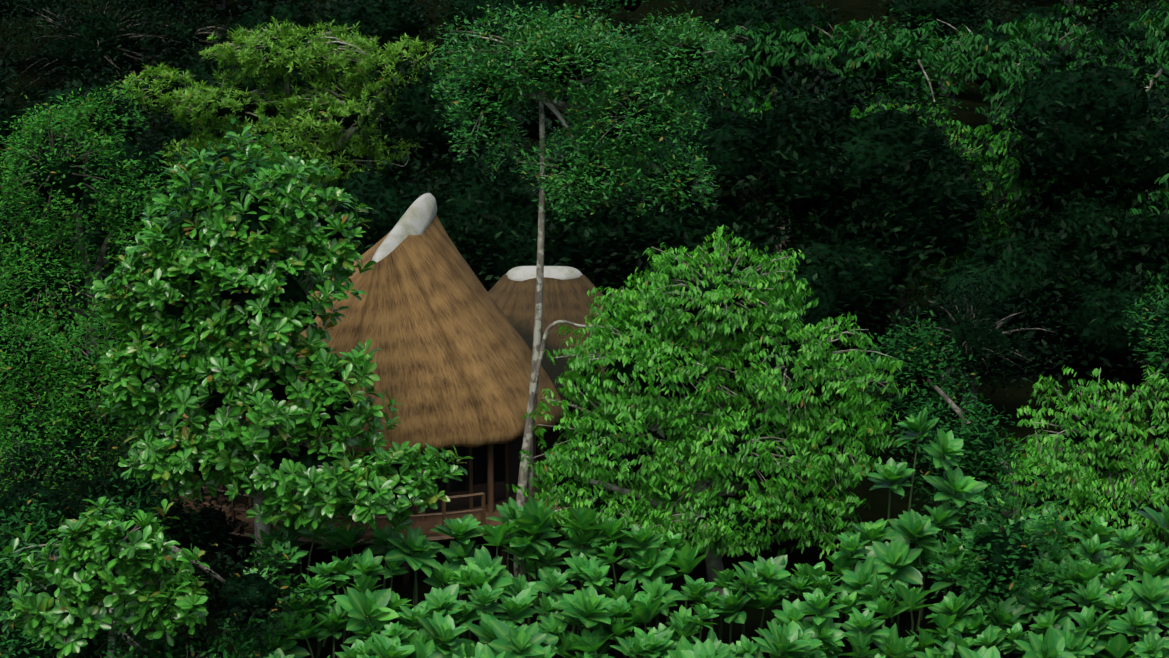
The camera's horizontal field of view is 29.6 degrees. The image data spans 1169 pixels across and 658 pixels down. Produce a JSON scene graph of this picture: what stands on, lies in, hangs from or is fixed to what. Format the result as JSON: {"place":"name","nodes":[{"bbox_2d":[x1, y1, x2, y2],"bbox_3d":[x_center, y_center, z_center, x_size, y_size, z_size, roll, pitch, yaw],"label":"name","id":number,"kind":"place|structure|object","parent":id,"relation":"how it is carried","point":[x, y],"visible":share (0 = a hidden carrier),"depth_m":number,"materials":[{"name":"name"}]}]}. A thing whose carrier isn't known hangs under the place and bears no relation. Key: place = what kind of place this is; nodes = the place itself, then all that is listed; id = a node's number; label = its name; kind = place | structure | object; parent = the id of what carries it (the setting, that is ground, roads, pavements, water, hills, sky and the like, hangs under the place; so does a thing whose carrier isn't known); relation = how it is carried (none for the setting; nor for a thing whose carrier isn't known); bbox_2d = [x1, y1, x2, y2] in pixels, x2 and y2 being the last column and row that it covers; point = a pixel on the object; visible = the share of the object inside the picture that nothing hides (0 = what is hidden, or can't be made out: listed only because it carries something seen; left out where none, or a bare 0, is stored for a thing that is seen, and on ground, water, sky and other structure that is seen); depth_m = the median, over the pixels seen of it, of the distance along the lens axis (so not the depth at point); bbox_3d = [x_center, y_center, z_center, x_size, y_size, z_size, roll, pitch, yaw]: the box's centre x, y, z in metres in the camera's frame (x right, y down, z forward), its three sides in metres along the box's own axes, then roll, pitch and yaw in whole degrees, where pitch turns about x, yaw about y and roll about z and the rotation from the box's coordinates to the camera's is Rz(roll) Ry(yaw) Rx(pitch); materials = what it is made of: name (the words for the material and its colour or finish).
{"place":"outdoors","nodes":[
{"label":"outdoors","id":0,"kind":"place"},
{"bbox_2d":[0,0,1168,657],"bbox_3d":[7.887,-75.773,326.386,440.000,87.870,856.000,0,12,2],"label":"ground","id":1,"kind":"structure","parent":0,"point":[1006,402],"depth_m":77.35,"materials":[{"name":"green plant"}]},
{"bbox_2d":[0,0,73,37],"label":"tree","id":2,"kind":"object","parent":1,"relation":"on","point":[6,7],"visible":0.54,"depth_m":138.86,"materials":[{"name":"green plant"}]},
{"bbox_2d":[0,59,74,186],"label":"tree","id":3,"kind":"object","parent":1,"relation":"on","point":[6,114],"visible":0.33,"depth_m":86.99,"materials":[{"name":"green plant"}]},
{"bbox_2d":[0,198,74,360],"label":"tree","id":4,"kind":"object","parent":1,"relation":"on","point":[22,241],"visible":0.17,"depth_m":83.58,"materials":[{"name":"green plant"}]},
{"bbox_2d":[0,76,170,422],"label":"tree","id":5,"kind":"object","parent":1,"relation":"on","point":[52,169],"visible":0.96,"depth_m":76.88,"materials":[{"name":"green plant"}]},
{"bbox_2d":[0,299,174,527],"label":"tree","id":6,"kind":"object","parent":1,"relation":"on","point":[65,419],"visible":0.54,"depth_m":68.65,"materials":[{"name":"green plant"}]},
{"bbox_2d":[0,144,174,330],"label":"tree","id":7,"kind":"object","parent":1,"relation":"on","point":[96,240],"visible":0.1,"depth_m":85.91,"materials":[{"name":"green plant"}]},
{"bbox_2d":[0,497,211,657],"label":"tree","id":8,"kind":"object","parent":1,"relation":"on","point":[114,554],"visible":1,"depth_m":55.74,"materials":[{"name":"green plant"}]},
{"bbox_2d":[0,69,219,252],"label":"tree","id":9,"kind":"object","parent":1,"relation":"on","point":[131,148],"visible":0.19,"depth_m":86.61,"materials":[{"name":"green plant"}]},
{"bbox_2d":[17,184,202,380],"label":"tree","id":10,"kind":"object","parent":1,"relation":"on","point":[106,272],"visible":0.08,"depth_m":84.57,"materials":[{"name":"green plant"}]},
{"bbox_2d":[0,0,234,115],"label":"tree","id":11,"kind":"object","parent":1,"relation":"on","point":[82,40],"visible":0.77,"depth_m":110.58,"materials":[{"name":"green plant"}]},
{"bbox_2d":[40,15,208,149],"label":"tree","id":12,"kind":"object","parent":1,"relation":"on","point":[137,71],"visible":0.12,"depth_m":107.52,"materials":[{"name":"green plant"}]},
{"bbox_2d":[0,463,290,657],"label":"tree","id":13,"kind":"object","parent":1,"relation":"on","point":[18,643],"visible":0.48,"depth_m":57.43,"materials":[{"name":"green plant"}]},
{"bbox_2d":[88,0,213,39],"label":"tree","id":14,"kind":"object","parent":1,"relation":"on","point":[155,3],"visible":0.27,"depth_m":138.44,"materials":[{"name":"green plant"}]},
{"bbox_2d":[2,643,338,657],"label":"shrub twigs","id":15,"kind":"object","parent":1,"relation":"on","point":[131,648],"visible":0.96,"depth_m":55.32,"materials":[{"name":"brown"}]},
{"bbox_2d":[0,421,341,657],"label":"tree","id":16,"kind":"object","parent":1,"relation":"on","point":[247,598],"visible":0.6,"depth_m":63.04,"materials":[{"name":"green plant"}]},
{"bbox_2d":[181,0,240,16],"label":"tree","id":17,"kind":"object","parent":1,"relation":"on","point":[221,3],"visible":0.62,"depth_m":157.76,"materials":[{"name":"green plant"}]},
{"bbox_2d":[117,116,327,270],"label":"tree","id":18,"kind":"object","parent":1,"relation":"on","point":[255,166],"visible":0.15,"depth_m":86.44,"materials":[{"name":"green plant"}]},
{"bbox_2d":[125,10,337,123],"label":"tree","id":19,"kind":"object","parent":1,"relation":"on","point":[199,71],"visible":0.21,"depth_m":108.02,"materials":[{"name":"green plant"}]},
{"bbox_2d":[162,256,303,360],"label":"tree","id":20,"kind":"object","parent":1,"relation":"on","point":[220,300],"depth_m":82.39,"materials":[{"name":"green plant"}]},
{"bbox_2d":[129,17,365,179],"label":"tree","id":21,"kind":"object","parent":1,"relation":"on","point":[180,132],"visible":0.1,"depth_m":95.12,"materials":[{"name":"green plant"}]},
{"bbox_2d":[177,239,372,341],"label":"tree","id":22,"kind":"object","parent":1,"relation":"on","point":[301,276],"depth_m":82.30,"materials":[{"name":"green plant"}]},
{"bbox_2d":[89,126,473,614],"bbox_3d":[-8.503,1.815,61.211,10.385,14.443,5.767,5,13,22],"label":"glossy tree","id":23,"kind":"object","parent":1,"relation":"on","point":[237,230],"visible":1,"depth_m":60.27,"materials":[{"name":"green plant"}]},
{"bbox_2d":[117,16,447,196],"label":"olive tree","id":24,"kind":"object","parent":1,"relation":"on","point":[254,54],"visible":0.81,"depth_m":91.64,"materials":[{"name":"green plant"}]},
{"bbox_2d":[208,66,382,204],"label":"tree","id":25,"kind":"object","parent":1,"relation":"on","point":[359,166],"depth_m":98.78,"materials":[{"name":"green plant"}]},
{"bbox_2d":[219,0,448,133],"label":"tree","id":26,"kind":"object","parent":1,"relation":"on","point":[391,21],"visible":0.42,"depth_m":110.12,"materials":[{"name":"green plant"}]},
{"bbox_2d":[321,0,448,66],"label":"tree","id":27,"kind":"object","parent":1,"relation":"on","point":[416,29],"visible":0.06,"depth_m":132.10,"materials":[{"name":"green plant"}]},
{"bbox_2d":[271,149,511,284],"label":"tree","id":28,"kind":"object","parent":1,"relation":"on","point":[374,191],"visible":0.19,"depth_m":85.82,"materials":[{"name":"green plant"}]},
{"bbox_2d":[155,193,642,585],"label":"hut","id":29,"kind":"object","parent":1,"relation":"on","point":[439,325],"visible":0.56,"depth_m":66.64,"materials":[{"name":"plant"}]},
{"bbox_2d":[343,34,559,266],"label":"tree","id":30,"kind":"object","parent":1,"relation":"on","point":[414,107],"visible":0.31,"depth_m":90.50,"materials":[{"name":"green plant"}]},
{"bbox_2d":[425,0,506,50],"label":"tree","id":31,"kind":"object","parent":1,"relation":"on","point":[466,9],"visible":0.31,"depth_m":137.28,"materials":[{"name":"green plant"}]},
{"bbox_2d":[350,66,640,200],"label":"tree","id":32,"kind":"object","parent":1,"relation":"on","point":[405,174],"visible":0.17,"depth_m":98.72,"materials":[{"name":"green plant"}]},
{"bbox_2d":[392,129,634,301],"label":"tree","id":33,"kind":"object","parent":1,"relation":"on","point":[509,194],"visible":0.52,"depth_m":85.73,"materials":[{"name":"green plant"}]},
{"bbox_2d":[406,0,643,153],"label":"tree","id":34,"kind":"object","parent":1,"relation":"on","point":[550,4],"visible":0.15,"depth_m":108.91,"materials":[{"name":"green plant"}]},
{"bbox_2d":[464,1,663,148],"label":"tree","id":35,"kind":"object","parent":1,"relation":"on","point":[532,128],"visible":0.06,"depth_m":106.47,"materials":[{"name":"green plant"}]},
{"bbox_2d":[528,320,599,581],"bbox_3d":[-0.101,3.610,65.628,3.464,8.712,0.458,-5,13,-21],"label":"tree trunk","id":36,"kind":"object","parent":1,"relation":"on","point":[534,386],"visible":0.58,"depth_m":64.64,"materials":[{"name":"grey plant"}]},
{"bbox_2d":[209,43,934,166],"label":"deadwood branches","id":37,"kind":"object","parent":1,"relation":"on","point":[922,68],"visible":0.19,"depth_m":98.72,"materials":[{"name":"brown plant"}]},
{"bbox_2d":[421,0,748,577],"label":"slender tree","id":38,"kind":"object","parent":1,"relation":"on","point":[631,119],"visible":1,"depth_m":64.16,"materials":[{"name":"green plant"}]},
{"bbox_2d":[554,0,676,30],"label":"tree","id":39,"kind":"object","parent":1,"relation":"on","point":[625,4],"visible":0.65,"depth_m":146.05,"materials":[{"name":"green plant"}]},
{"bbox_2d":[509,74,761,214],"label":"tree","id":40,"kind":"object","parent":1,"relation":"on","point":[567,148],"visible":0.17,"depth_m":89.63,"materials":[{"name":"green plant"}]},
{"bbox_2d":[535,158,738,328],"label":"tree","id":41,"kind":"object","parent":1,"relation":"on","point":[626,224],"visible":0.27,"depth_m":85.50,"materials":[{"name":"green plant"}]},
{"bbox_2d":[590,229,779,329],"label":"tree","id":42,"kind":"object","parent":1,"relation":"on","point":[621,281],"visible":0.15,"depth_m":85.73,"materials":[{"name":"green plant"}]},
{"bbox_2d":[218,407,1168,657],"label":"leafy plants","id":43,"kind":"object","parent":1,"relation":"on","point":[438,615],"visible":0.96,"depth_m":59.07,"materials":[{"name":"green plant"}]},
{"bbox_2d":[506,224,912,594],"bbox_3d":[3.508,2.549,62.354,11.466,10.519,5.553,0,12,2],"label":"tree","id":44,"kind":"object","parent":1,"relation":"on","point":[622,433],"visible":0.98,"depth_m":61.52,"materials":[{"name":"green plant"}]},
{"bbox_2d":[614,165,819,358],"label":"tree","id":45,"kind":"object","parent":1,"relation":"on","point":[726,214],"visible":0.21,"depth_m":85.13,"materials":[{"name":"green plant"}]},
{"bbox_2d":[618,175,817,273],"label":"tree","id":46,"kind":"object","parent":1,"relation":"on","point":[757,243],"visible":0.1,"depth_m":85.79,"materials":[{"name":"green plant"}]},
{"bbox_2d":[611,0,860,207],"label":"tree","id":47,"kind":"object","parent":1,"relation":"on","point":[744,13],"visible":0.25,"depth_m":103.67,"materials":[{"name":"green plant"}]},
{"bbox_2d":[598,49,878,337],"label":"tree","id":48,"kind":"object","parent":1,"relation":"on","point":[725,148],"visible":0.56,"depth_m":85.90,"materials":[{"name":"green plant"}]},
{"bbox_2d":[689,0,828,19],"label":"tree","id":49,"kind":"object","parent":1,"relation":"on","point":[729,3],"visible":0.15,"depth_m":136.35,"materials":[{"name":"green plant"}]},
{"bbox_2d":[695,15,917,259],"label":"tree","id":50,"kind":"object","parent":1,"relation":"on","point":[832,57],"visible":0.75,"depth_m":101.99,"materials":[{"name":"green plant"}]},
{"bbox_2d":[708,199,946,371],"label":"tree","id":51,"kind":"object","parent":1,"relation":"on","point":[854,276],"visible":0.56,"depth_m":83.32,"materials":[{"name":"green plant"}]},
{"bbox_2d":[730,54,968,323],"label":"tree","id":52,"kind":"object","parent":1,"relation":"on","point":[864,160],"visible":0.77,"depth_m":85.31,"materials":[{"name":"green plant"}]},
{"bbox_2d":[810,3,972,135],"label":"tree","id":53,"kind":"object","parent":1,"relation":"on","point":[907,61],"visible":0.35,"depth_m":103.22,"materials":[{"name":"green plant"}]},
{"bbox_2d":[745,92,1058,323],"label":"tree","id":54,"kind":"object","parent":1,"relation":"on","point":[998,158],"visible":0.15,"depth_m":87.88,"materials":[{"name":"green plant"}]},
{"bbox_2d":[779,106,1037,326],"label":"tree","id":55,"kind":"object","parent":1,"relation":"on","point":[938,213],"visible":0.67,"depth_m":85.31,"materials":[{"name":"green plant"}]},
{"bbox_2d":[867,0,1021,96],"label":"tree","id":56,"kind":"object","parent":1,"relation":"on","point":[940,10],"visible":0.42,"depth_m":131.99,"materials":[{"name":"green plant"}]},
{"bbox_2d":[868,243,1083,464],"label":"tree","id":57,"kind":"object","parent":1,"relation":"on","point":[966,328],"visible":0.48,"depth_m":76.02,"materials":[{"name":"green plant"}]},
{"bbox_2d":[860,276,1168,625],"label":"tree","id":58,"kind":"object","parent":1,"relation":"on","point":[1004,555],"visible":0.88,"depth_m":63.98,"materials":[{"name":"green plant"}]},
{"bbox_2d":[908,193,1148,359],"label":"tree","id":59,"kind":"object","parent":1,"relation":"on","point":[1020,264],"visible":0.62,"depth_m":81.77,"materials":[{"name":"green plant"}]},
{"bbox_2d":[911,160,1168,361],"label":"tree","id":60,"kind":"object","parent":1,"relation":"on","point":[1097,226],"visible":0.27,"depth_m":84.92,"materials":[{"name":"green plant"}]},
{"bbox_2d":[913,0,1168,296],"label":"tree","id":61,"kind":"object","parent":1,"relation":"on","point":[974,55],"visible":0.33,"depth_m":97.55,"materials":[{"name":"green plant"}]},
{"bbox_2d":[929,0,1154,135],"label":"tree","id":62,"kind":"object","parent":1,"relation":"on","point":[1049,13],"visible":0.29,"depth_m":120.24,"materials":[{"name":"green plant"}]},
{"bbox_2d":[960,22,1168,210],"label":"tree","id":63,"kind":"object","parent":1,"relation":"on","point":[1074,126],"visible":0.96,"depth_m":85.95,"materials":[{"name":"green plant"}]},
{"bbox_2d":[965,97,1168,238],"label":"tree","id":64,"kind":"object","parent":1,"relation":"on","point":[1046,200],"visible":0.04,"depth_m":90.23,"materials":[{"name":"green plant"}]},
{"bbox_2d":[992,365,1168,580],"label":"tree","id":65,"kind":"object","parent":1,"relation":"on","point":[1098,440],"visible":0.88,"depth_m":63.28,"materials":[{"name":"green plant"}]},
{"bbox_2d":[1006,172,1168,383],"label":"tree","id":66,"kind":"object","parent":1,"relation":"on","point":[1098,324],"visible":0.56,"depth_m":81.67,"materials":[{"name":"green plant"}]},
{"bbox_2d":[1033,168,1168,376],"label":"tree","id":67,"kind":"object","parent":1,"relation":"on","point":[1151,228],"visible":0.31,"depth_m":84.88,"materials":[{"name":"green plant"}]},
{"bbox_2d":[1064,0,1145,15],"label":"tree","id":68,"kind":"object","parent":1,"relation":"on","point":[1102,5],"visible":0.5,"depth_m":153.32,"materials":[{"name":"green plant"}]},
{"bbox_2d":[1083,0,1168,101],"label":"tree","id":69,"kind":"object","parent":1,"relation":"on","point":[1137,33],"visible":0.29,"depth_m":127.33,"materials":[{"name":"green plant"}]},
{"bbox_2d":[1104,0,1168,64],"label":"tree","id":70,"kind":"object","parent":1,"relation":"on","point":[1155,62],"visible":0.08,"depth_m":133.58,"materials":[{"name":"green plant"}]},
{"bbox_2d":[1131,77,1168,207],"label":"tree","id":71,"kind":"object","parent":1,"relation":"on","point":[1160,108],"visible":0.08,"depth_m":92.52,"materials":[{"name":"green plant"}]}
]}

